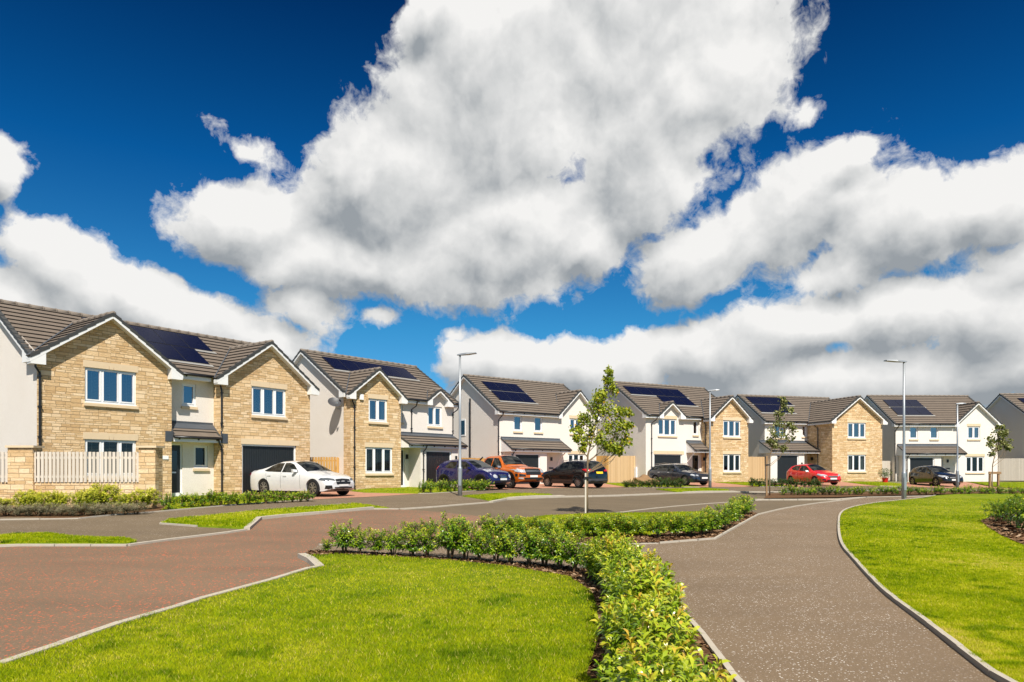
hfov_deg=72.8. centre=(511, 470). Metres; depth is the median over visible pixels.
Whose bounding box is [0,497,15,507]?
shrub
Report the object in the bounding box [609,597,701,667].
shrub
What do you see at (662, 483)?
shrub
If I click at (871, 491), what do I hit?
shrub
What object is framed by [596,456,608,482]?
timber fence
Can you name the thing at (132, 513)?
kerb
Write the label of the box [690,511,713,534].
shrub
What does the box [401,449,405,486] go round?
front door
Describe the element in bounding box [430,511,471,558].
shrub
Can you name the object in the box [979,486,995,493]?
shrub
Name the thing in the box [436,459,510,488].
parked car
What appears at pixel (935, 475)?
parked car
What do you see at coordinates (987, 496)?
lawn
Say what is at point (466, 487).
shrub
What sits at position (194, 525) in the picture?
kerb
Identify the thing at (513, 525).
shrub
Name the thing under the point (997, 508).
bush
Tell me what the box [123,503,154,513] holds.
shrub
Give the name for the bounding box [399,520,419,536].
shrub
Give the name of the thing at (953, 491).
shrub
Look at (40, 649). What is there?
kerb
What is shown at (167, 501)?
shrub
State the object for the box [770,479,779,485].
shrub
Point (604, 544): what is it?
shrub
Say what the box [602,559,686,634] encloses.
shrub
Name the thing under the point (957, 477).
street lamp
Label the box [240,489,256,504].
shrub
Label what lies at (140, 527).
pavement
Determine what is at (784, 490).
shrub
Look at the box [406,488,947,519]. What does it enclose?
road
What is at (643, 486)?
grass
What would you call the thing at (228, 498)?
shrub
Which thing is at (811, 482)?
shrub
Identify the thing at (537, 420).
window
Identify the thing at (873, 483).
grass
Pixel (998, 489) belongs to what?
shrub
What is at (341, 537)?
shrub
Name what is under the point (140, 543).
kerb
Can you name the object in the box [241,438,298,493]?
garage door
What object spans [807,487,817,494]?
shrub
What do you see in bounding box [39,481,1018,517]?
ground
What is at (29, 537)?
grass
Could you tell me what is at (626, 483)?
shrub
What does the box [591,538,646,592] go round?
shrub
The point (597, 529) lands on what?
shrub
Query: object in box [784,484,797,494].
shrub
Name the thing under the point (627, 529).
shrub
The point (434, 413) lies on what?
window
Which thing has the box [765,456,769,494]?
tree stake
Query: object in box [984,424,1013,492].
young tree
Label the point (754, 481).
shrub
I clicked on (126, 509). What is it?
shrub
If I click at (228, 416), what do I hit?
detached house
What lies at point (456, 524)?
shrub
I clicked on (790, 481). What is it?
shrub
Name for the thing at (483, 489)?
shrub
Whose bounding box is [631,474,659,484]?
soil heap
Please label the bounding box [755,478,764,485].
shrub
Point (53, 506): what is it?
shrub
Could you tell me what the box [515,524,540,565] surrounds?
shrub
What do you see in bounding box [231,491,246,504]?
shrub
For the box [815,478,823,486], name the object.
shrub
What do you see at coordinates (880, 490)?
shrub
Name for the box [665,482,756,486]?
driveway
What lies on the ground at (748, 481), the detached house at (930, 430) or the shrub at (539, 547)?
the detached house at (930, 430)
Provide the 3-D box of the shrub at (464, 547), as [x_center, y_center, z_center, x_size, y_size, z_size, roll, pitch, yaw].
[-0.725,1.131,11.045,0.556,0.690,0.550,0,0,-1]
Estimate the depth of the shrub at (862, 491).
34.38 m
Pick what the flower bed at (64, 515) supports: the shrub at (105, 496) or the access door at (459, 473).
the shrub at (105, 496)
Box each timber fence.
[310,457,338,472]
[458,458,485,461]
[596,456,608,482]
[609,456,634,482]
[748,457,764,481]
[882,461,890,480]
[998,458,1023,480]
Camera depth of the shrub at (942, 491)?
34.48 m
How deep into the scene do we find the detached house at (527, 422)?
48.78 m
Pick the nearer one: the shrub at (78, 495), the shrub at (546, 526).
the shrub at (546, 526)
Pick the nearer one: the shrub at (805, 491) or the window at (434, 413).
the shrub at (805, 491)
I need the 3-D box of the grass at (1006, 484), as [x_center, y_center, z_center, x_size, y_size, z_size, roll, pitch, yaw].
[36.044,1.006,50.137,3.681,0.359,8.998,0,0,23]
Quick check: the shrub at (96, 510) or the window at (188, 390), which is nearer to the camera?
the shrub at (96, 510)
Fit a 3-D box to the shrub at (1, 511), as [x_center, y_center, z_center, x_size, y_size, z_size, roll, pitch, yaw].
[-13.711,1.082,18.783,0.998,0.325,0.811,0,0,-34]
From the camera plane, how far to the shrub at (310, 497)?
24.61 m
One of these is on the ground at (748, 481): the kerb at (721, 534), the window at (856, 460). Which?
the kerb at (721, 534)
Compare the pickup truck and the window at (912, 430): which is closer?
the pickup truck
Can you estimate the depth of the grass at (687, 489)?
37.77 m
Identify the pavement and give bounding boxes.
[0,488,565,541]
[553,487,773,495]
[774,486,1017,490]
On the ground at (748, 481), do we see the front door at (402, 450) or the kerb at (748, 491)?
the kerb at (748, 491)
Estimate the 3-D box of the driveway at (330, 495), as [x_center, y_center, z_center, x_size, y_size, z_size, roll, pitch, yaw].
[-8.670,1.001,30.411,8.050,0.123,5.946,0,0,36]
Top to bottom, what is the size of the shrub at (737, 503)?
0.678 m
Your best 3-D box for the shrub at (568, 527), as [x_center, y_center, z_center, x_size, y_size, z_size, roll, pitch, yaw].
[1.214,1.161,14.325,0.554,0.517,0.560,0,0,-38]
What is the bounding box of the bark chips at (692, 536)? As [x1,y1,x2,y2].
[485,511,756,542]
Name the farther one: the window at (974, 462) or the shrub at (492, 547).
the window at (974, 462)
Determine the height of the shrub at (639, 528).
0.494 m
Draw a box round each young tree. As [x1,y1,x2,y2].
[569,365,635,512]
[765,396,798,494]
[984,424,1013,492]
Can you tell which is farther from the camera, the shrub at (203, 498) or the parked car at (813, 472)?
the parked car at (813, 472)
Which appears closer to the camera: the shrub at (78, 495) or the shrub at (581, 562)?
the shrub at (581, 562)
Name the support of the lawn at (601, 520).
on the ground at (748, 481)
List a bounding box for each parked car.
[250,461,354,495]
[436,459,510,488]
[541,459,607,487]
[647,463,707,484]
[787,464,840,484]
[908,466,963,485]
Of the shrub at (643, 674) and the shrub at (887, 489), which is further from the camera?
the shrub at (887, 489)
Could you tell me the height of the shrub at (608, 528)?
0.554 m
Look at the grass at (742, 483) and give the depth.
49.31 m
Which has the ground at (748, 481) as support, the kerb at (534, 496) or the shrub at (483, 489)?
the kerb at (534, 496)
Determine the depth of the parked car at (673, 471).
46.26 m
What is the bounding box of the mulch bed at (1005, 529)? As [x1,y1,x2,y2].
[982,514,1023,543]
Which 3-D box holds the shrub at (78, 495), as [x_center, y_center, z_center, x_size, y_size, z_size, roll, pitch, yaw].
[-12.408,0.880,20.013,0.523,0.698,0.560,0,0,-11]
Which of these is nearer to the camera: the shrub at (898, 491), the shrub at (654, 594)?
the shrub at (654, 594)
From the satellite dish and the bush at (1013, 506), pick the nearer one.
the bush at (1013, 506)
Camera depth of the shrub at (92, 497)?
20.13 m
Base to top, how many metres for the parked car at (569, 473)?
1.634 m
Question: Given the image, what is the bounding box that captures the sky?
[0,0,1023,407]
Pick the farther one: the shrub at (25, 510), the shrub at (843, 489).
the shrub at (843, 489)
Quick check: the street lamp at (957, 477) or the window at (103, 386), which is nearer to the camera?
the window at (103, 386)
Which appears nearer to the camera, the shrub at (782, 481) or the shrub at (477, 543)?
the shrub at (477, 543)
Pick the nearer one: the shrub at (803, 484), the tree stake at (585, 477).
the tree stake at (585, 477)
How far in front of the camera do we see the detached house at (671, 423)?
51.91 m
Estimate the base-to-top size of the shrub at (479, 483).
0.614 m
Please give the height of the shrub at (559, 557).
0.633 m
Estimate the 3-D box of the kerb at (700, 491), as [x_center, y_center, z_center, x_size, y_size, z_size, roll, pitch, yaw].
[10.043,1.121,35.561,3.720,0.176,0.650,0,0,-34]
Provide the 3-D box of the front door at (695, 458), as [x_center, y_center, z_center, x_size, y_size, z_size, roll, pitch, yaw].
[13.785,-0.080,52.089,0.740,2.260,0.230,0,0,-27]
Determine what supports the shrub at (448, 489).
on the lawn at (392, 491)
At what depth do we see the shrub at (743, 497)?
20.20 m
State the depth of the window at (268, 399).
30.66 m
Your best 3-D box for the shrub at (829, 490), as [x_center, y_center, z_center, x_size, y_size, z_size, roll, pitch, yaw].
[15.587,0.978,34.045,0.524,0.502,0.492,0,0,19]
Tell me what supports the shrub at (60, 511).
on the flower bed at (64, 515)
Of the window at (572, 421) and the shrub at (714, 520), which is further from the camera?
the window at (572, 421)
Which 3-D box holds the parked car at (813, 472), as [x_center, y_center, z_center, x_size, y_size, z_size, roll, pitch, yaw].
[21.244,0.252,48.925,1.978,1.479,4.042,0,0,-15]
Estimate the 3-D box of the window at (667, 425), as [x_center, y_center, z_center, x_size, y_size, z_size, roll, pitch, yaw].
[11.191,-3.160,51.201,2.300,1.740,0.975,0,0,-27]
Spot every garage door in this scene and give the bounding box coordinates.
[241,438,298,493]
[426,450,450,486]
[515,453,539,483]
[653,451,683,465]
[777,455,797,480]
[910,457,933,470]
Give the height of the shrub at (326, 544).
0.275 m
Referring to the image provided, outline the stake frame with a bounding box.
[988,472,1000,488]
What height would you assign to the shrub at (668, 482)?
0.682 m
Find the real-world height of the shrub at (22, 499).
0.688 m
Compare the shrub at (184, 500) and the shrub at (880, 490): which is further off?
the shrub at (880, 490)
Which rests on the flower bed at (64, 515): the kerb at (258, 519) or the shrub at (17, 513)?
the shrub at (17, 513)
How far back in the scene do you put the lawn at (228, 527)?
19.16 m
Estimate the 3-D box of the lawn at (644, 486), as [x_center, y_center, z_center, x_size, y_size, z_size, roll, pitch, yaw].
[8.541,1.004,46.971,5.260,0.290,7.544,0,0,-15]
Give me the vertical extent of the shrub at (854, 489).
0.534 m
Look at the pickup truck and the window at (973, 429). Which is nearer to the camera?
the pickup truck
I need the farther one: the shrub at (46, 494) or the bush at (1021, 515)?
the shrub at (46, 494)
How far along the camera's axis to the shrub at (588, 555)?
8.84 m
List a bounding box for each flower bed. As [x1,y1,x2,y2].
[0,505,165,517]
[308,550,722,681]
[765,490,1022,497]
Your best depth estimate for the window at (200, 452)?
28.57 m
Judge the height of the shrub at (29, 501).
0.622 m
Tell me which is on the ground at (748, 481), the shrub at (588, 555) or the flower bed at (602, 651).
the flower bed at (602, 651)
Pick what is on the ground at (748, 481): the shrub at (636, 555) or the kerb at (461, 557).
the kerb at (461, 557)
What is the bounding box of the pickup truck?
[480,455,543,487]
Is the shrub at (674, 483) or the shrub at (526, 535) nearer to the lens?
the shrub at (526, 535)
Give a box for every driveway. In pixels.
[251,491,409,498]
[468,483,622,489]
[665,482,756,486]
[783,482,872,486]
[907,482,1009,488]
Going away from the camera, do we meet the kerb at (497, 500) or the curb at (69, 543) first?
the curb at (69, 543)
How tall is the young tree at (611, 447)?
4.558 m
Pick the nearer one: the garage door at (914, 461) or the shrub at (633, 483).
the shrub at (633, 483)
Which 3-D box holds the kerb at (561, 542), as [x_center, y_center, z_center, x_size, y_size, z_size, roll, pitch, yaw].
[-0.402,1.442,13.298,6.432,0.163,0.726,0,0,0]
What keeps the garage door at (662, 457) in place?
in the detached house at (671, 423)
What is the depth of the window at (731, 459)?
52.44 m
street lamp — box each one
[457,352,476,495]
[708,389,719,487]
[884,360,906,498]
[955,403,965,488]
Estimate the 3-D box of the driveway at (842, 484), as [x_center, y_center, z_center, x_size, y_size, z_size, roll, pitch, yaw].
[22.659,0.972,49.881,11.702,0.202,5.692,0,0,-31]
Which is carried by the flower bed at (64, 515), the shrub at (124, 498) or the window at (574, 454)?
the shrub at (124, 498)
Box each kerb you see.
[0,499,312,519]
[0,529,246,546]
[0,565,321,663]
[159,503,346,526]
[244,507,373,529]
[298,553,323,565]
[318,540,658,544]
[344,550,579,567]
[374,502,491,509]
[418,490,481,493]
[489,492,681,502]
[507,495,564,497]
[579,565,744,681]
[621,500,761,512]
[659,497,866,543]
[682,489,927,493]
[683,491,717,491]
[754,495,930,499]
[838,495,1017,681]
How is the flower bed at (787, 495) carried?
on the ground at (748, 481)
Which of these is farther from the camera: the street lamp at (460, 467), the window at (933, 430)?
the window at (933, 430)
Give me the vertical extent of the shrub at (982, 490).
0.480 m
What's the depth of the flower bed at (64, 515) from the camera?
19.28 m
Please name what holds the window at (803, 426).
in the detached house at (842, 437)
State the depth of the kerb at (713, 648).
5.50 m
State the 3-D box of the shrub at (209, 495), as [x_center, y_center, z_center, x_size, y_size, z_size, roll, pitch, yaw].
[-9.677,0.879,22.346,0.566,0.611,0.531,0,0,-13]
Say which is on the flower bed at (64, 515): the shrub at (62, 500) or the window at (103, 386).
the shrub at (62, 500)
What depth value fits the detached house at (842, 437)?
55.93 m
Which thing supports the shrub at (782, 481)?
on the pavement at (775, 488)
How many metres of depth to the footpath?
7.37 m
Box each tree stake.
[584,473,588,512]
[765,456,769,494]
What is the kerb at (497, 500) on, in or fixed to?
on the ground at (748, 481)
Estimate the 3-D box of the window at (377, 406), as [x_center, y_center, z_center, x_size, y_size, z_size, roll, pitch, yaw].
[-7.299,-3.130,36.508,0.975,1.700,1.810,0,0,41]
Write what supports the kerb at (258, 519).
on the ground at (748, 481)
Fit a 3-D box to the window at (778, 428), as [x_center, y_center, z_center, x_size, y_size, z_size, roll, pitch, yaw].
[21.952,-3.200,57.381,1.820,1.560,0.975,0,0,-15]
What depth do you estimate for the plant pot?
54.35 m
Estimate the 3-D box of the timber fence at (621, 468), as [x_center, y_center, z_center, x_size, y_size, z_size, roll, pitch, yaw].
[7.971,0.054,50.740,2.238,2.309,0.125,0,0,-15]
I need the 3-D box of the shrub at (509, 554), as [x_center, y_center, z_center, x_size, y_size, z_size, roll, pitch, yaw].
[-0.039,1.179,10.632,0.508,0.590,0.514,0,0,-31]
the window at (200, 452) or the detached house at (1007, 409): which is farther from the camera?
the detached house at (1007, 409)
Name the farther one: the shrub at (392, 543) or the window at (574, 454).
the window at (574, 454)
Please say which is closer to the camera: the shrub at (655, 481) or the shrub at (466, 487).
the shrub at (466, 487)
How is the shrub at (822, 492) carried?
on the flower bed at (787, 495)
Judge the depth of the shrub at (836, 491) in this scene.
34.04 m
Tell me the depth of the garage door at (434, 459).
38.69 m
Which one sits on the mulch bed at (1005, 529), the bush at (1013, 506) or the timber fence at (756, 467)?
the bush at (1013, 506)
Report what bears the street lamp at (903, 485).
on the lawn at (987, 496)
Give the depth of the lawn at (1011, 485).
51.84 m
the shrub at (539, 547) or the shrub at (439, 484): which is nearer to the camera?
the shrub at (539, 547)
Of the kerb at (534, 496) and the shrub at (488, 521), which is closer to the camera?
the shrub at (488, 521)
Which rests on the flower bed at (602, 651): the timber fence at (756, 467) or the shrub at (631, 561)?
the shrub at (631, 561)
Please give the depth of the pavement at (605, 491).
36.85 m
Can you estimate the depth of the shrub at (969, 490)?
34.54 m
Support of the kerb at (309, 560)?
on the ground at (748, 481)
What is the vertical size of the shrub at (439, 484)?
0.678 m
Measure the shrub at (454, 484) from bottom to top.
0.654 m
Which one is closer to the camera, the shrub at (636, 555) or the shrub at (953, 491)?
the shrub at (636, 555)
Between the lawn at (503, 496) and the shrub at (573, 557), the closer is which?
the shrub at (573, 557)
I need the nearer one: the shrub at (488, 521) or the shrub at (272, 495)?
the shrub at (488, 521)
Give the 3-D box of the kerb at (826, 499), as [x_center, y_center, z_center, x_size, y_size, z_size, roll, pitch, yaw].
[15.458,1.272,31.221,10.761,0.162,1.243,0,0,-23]
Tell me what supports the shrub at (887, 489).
on the flower bed at (787, 495)
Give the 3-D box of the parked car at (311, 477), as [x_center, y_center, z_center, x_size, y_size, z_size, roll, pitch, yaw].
[-8.792,0.296,29.087,4.730,1.444,2.062,0,0,30]
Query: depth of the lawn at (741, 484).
49.28 m
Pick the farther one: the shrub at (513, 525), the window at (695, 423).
the window at (695, 423)
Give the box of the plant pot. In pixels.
[878,468,892,481]
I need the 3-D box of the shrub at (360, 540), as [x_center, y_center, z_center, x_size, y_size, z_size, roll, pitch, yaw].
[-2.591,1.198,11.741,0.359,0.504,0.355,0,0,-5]
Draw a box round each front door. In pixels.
[172,444,183,496]
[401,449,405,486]
[692,455,698,470]
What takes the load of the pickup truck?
on the driveway at (528, 486)
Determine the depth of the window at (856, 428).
55.56 m
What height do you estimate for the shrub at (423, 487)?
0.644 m
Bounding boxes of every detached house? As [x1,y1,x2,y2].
[0,299,319,499]
[292,348,467,489]
[450,374,601,483]
[596,381,753,482]
[735,394,887,481]
[865,395,1002,481]
[986,393,1023,481]
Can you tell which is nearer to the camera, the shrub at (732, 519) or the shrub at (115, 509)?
the shrub at (732, 519)
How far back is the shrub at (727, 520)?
15.81 m
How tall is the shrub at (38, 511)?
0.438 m
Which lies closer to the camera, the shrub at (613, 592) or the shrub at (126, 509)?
the shrub at (613, 592)
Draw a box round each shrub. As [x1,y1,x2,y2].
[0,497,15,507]
[0,505,23,515]
[3,504,35,515]
[13,489,36,506]
[14,504,42,515]
[16,501,58,515]
[20,491,43,507]
[29,502,63,515]
[35,490,61,507]
[43,504,69,515]
[49,491,74,507]
[57,503,88,515]
[61,501,98,515]
[71,490,89,511]
[77,502,110,515]
[80,487,100,511]
[86,482,121,508]
[89,505,119,514]
[96,502,128,513]
[112,491,136,508]
[112,501,140,514]
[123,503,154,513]
[130,487,162,508]
[157,492,175,509]
[174,492,190,506]
[186,493,202,506]
[195,492,213,505]
[201,489,220,505]
[211,490,226,504]
[220,490,237,504]
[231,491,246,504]
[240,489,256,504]
[250,492,262,503]
[259,489,272,503]
[267,490,284,502]
[274,492,289,502]
[287,490,299,501]
[294,489,308,501]
[302,492,315,500]
[320,538,331,550]
[327,519,360,552]
[348,527,368,552]
[361,526,385,554]
[377,526,407,554]
[395,527,422,555]
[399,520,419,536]
[414,518,439,534]
[415,526,438,556]
[418,480,429,491]
[425,479,435,492]
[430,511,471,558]
[435,478,446,491]
[439,518,470,533]
[442,480,452,490]
[448,479,457,489]
[449,520,482,559]
[462,479,471,490]
[468,478,478,490]
[469,527,487,559]
[475,479,484,490]
[476,513,498,535]
[478,479,486,490]
[478,525,512,561]
[482,479,493,490]
[485,513,514,536]
[496,528,524,563]
[501,515,528,537]
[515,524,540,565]
[517,515,540,532]
[526,529,561,565]
[529,515,561,535]
[542,530,577,568]
[556,514,584,534]
[562,531,585,571]
[574,513,595,535]
[577,531,619,582]
[577,539,591,573]
[583,514,606,535]
[589,640,721,681]
[590,531,634,582]
[590,580,699,676]
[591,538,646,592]
[594,534,657,600]
[597,547,681,604]
[598,513,625,535]
[599,564,684,606]
[601,552,664,592]
[601,584,686,663]
[601,626,730,681]
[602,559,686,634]
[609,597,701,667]
[614,513,636,536]
[621,650,736,681]
[622,480,631,486]
[628,479,637,486]
[632,515,651,535]
[638,480,647,486]
[644,479,653,486]
[645,512,671,536]
[650,478,660,486]
[658,477,666,486]
[663,478,672,486]
[663,510,686,536]
[670,480,679,486]
[675,511,703,536]
[676,477,686,486]
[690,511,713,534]
[698,505,722,532]
[704,504,733,528]
[714,502,742,524]
[726,498,744,521]
[728,496,755,516]
[734,494,756,513]
[748,477,757,486]
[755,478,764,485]
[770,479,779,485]
[777,478,787,485]
[778,486,790,494]
[784,477,792,485]
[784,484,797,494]
[792,478,801,486]
[794,487,803,494]
[799,478,808,486]
[800,488,810,494]
[806,478,815,486]
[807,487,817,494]
[810,486,823,494]
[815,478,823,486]
[817,485,828,494]
[824,486,833,494]
[829,484,842,494]
[836,485,849,494]
[849,486,863,494]
[856,487,869,494]
[868,487,875,494]
[873,486,885,494]
[881,485,894,494]
[892,484,907,493]
[907,486,916,493]
[920,487,930,493]
[929,485,942,494]
[936,486,948,494]
[948,487,961,493]
[956,487,966,493]
[961,484,975,493]
[973,486,988,493]
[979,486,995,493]
[992,485,1007,493]
[1004,486,1021,493]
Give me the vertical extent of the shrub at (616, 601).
0.751 m
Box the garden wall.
[0,445,164,506]
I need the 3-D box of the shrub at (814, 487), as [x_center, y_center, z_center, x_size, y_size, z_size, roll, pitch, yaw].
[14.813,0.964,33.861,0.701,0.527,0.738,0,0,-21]
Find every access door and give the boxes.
[458,472,460,485]
[904,477,906,489]
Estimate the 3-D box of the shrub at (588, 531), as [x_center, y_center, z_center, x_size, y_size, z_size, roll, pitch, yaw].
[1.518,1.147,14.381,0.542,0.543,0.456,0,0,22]
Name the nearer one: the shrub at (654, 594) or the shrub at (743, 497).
the shrub at (654, 594)
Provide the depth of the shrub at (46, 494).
19.97 m
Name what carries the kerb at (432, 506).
on the ground at (748, 481)
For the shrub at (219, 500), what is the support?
on the ground at (748, 481)
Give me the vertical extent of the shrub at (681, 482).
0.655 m
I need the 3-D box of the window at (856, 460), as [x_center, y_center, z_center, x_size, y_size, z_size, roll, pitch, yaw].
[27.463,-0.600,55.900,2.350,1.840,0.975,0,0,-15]
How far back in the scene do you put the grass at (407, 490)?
33.81 m
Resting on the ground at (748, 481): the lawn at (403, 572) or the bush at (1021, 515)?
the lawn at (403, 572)
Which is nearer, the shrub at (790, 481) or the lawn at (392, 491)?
the lawn at (392, 491)
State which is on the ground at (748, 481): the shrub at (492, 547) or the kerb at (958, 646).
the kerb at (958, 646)
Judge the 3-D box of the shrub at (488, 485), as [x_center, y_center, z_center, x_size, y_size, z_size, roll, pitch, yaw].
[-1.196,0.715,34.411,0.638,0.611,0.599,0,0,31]
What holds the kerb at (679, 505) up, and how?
on the ground at (748, 481)
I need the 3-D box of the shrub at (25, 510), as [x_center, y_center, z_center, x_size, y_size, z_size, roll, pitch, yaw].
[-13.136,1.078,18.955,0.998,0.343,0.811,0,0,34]
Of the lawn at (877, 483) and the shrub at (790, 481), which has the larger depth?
the lawn at (877, 483)
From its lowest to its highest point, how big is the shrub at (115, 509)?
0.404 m
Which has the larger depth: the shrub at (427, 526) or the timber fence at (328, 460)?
the timber fence at (328, 460)
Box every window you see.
[83,360,138,408]
[83,432,137,479]
[181,383,197,409]
[193,445,209,470]
[250,380,287,419]
[365,442,393,475]
[368,393,388,424]
[427,406,442,428]
[461,419,465,435]
[513,415,522,432]
[534,417,542,433]
[568,451,583,460]
[569,415,578,434]
[658,416,677,437]
[693,421,698,436]
[723,417,741,438]
[723,451,741,472]
[774,425,786,438]
[802,425,807,437]
[847,419,866,439]
[847,452,866,472]
[909,427,918,439]
[930,427,938,440]
[965,454,984,473]
[967,424,980,440]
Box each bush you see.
[979,499,1011,521]
[988,502,1002,519]
[999,493,1023,525]
[1004,494,1023,528]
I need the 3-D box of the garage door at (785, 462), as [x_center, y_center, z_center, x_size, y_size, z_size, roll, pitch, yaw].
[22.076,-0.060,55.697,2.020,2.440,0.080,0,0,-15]
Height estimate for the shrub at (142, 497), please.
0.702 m
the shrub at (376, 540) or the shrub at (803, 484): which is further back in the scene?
the shrub at (803, 484)
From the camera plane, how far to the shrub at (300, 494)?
24.48 m
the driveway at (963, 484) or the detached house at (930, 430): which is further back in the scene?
the detached house at (930, 430)
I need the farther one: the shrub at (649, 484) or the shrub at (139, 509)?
the shrub at (649, 484)
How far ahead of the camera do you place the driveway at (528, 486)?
42.09 m
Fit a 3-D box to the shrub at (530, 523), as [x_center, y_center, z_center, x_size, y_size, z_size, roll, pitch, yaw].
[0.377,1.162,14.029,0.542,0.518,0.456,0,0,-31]
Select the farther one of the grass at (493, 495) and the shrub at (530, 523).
the grass at (493, 495)
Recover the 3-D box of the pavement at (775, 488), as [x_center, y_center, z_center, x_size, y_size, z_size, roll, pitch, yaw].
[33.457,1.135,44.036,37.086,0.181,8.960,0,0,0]
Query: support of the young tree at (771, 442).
on the ground at (748, 481)
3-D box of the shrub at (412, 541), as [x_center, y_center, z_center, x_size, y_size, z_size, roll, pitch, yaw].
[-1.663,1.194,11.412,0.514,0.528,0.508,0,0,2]
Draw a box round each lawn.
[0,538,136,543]
[0,554,596,681]
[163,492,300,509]
[172,503,387,528]
[350,487,486,493]
[463,493,551,500]
[491,511,700,537]
[604,483,699,486]
[656,488,728,491]
[715,482,772,486]
[840,493,1023,680]
[848,482,898,485]
[969,482,1023,488]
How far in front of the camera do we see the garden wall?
21.86 m
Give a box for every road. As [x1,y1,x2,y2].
[0,509,506,659]
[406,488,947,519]
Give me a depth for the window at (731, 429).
52.44 m
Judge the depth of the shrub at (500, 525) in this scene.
13.78 m
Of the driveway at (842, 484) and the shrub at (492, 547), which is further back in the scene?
the driveway at (842, 484)
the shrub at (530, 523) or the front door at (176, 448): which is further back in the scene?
the front door at (176, 448)
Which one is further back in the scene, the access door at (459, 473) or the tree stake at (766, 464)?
the tree stake at (766, 464)
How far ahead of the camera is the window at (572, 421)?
50.30 m
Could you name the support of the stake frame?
on the flower bed at (787, 495)
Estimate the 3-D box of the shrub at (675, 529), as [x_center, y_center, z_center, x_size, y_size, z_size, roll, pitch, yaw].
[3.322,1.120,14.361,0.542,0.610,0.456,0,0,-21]
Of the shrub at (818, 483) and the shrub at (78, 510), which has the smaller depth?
the shrub at (78, 510)
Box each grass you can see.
[0,531,135,542]
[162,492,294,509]
[355,487,479,492]
[463,492,548,499]
[608,482,694,486]
[658,487,727,491]
[719,482,784,485]
[842,481,899,485]
[973,481,1023,487]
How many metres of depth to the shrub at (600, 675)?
3.61 m
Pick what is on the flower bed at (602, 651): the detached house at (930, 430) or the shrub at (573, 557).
the shrub at (573, 557)
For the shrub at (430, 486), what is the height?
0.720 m
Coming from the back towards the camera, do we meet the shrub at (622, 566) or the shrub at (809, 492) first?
the shrub at (809, 492)
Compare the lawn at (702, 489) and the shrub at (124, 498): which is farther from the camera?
the lawn at (702, 489)
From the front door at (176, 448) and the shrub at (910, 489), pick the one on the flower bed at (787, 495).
the shrub at (910, 489)
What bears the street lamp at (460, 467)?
on the pavement at (140, 527)
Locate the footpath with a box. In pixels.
[311,496,997,681]
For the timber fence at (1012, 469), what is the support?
on the ground at (748, 481)
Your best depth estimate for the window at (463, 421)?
49.76 m
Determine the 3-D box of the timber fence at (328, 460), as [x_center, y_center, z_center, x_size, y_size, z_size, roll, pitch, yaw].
[-9.757,0.296,34.439,0.126,1.993,2.903,0,0,37]
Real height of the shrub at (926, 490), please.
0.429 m
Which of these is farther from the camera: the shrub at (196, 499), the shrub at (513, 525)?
the shrub at (196, 499)
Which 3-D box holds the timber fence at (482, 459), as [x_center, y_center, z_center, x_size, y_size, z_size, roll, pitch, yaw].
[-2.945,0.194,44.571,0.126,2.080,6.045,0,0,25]
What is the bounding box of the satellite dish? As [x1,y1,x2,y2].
[328,397,340,409]
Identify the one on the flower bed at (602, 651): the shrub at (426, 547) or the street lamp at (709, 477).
the shrub at (426, 547)
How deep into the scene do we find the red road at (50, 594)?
10.11 m
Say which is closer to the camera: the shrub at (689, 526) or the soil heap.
the shrub at (689, 526)
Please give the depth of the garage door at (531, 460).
46.70 m

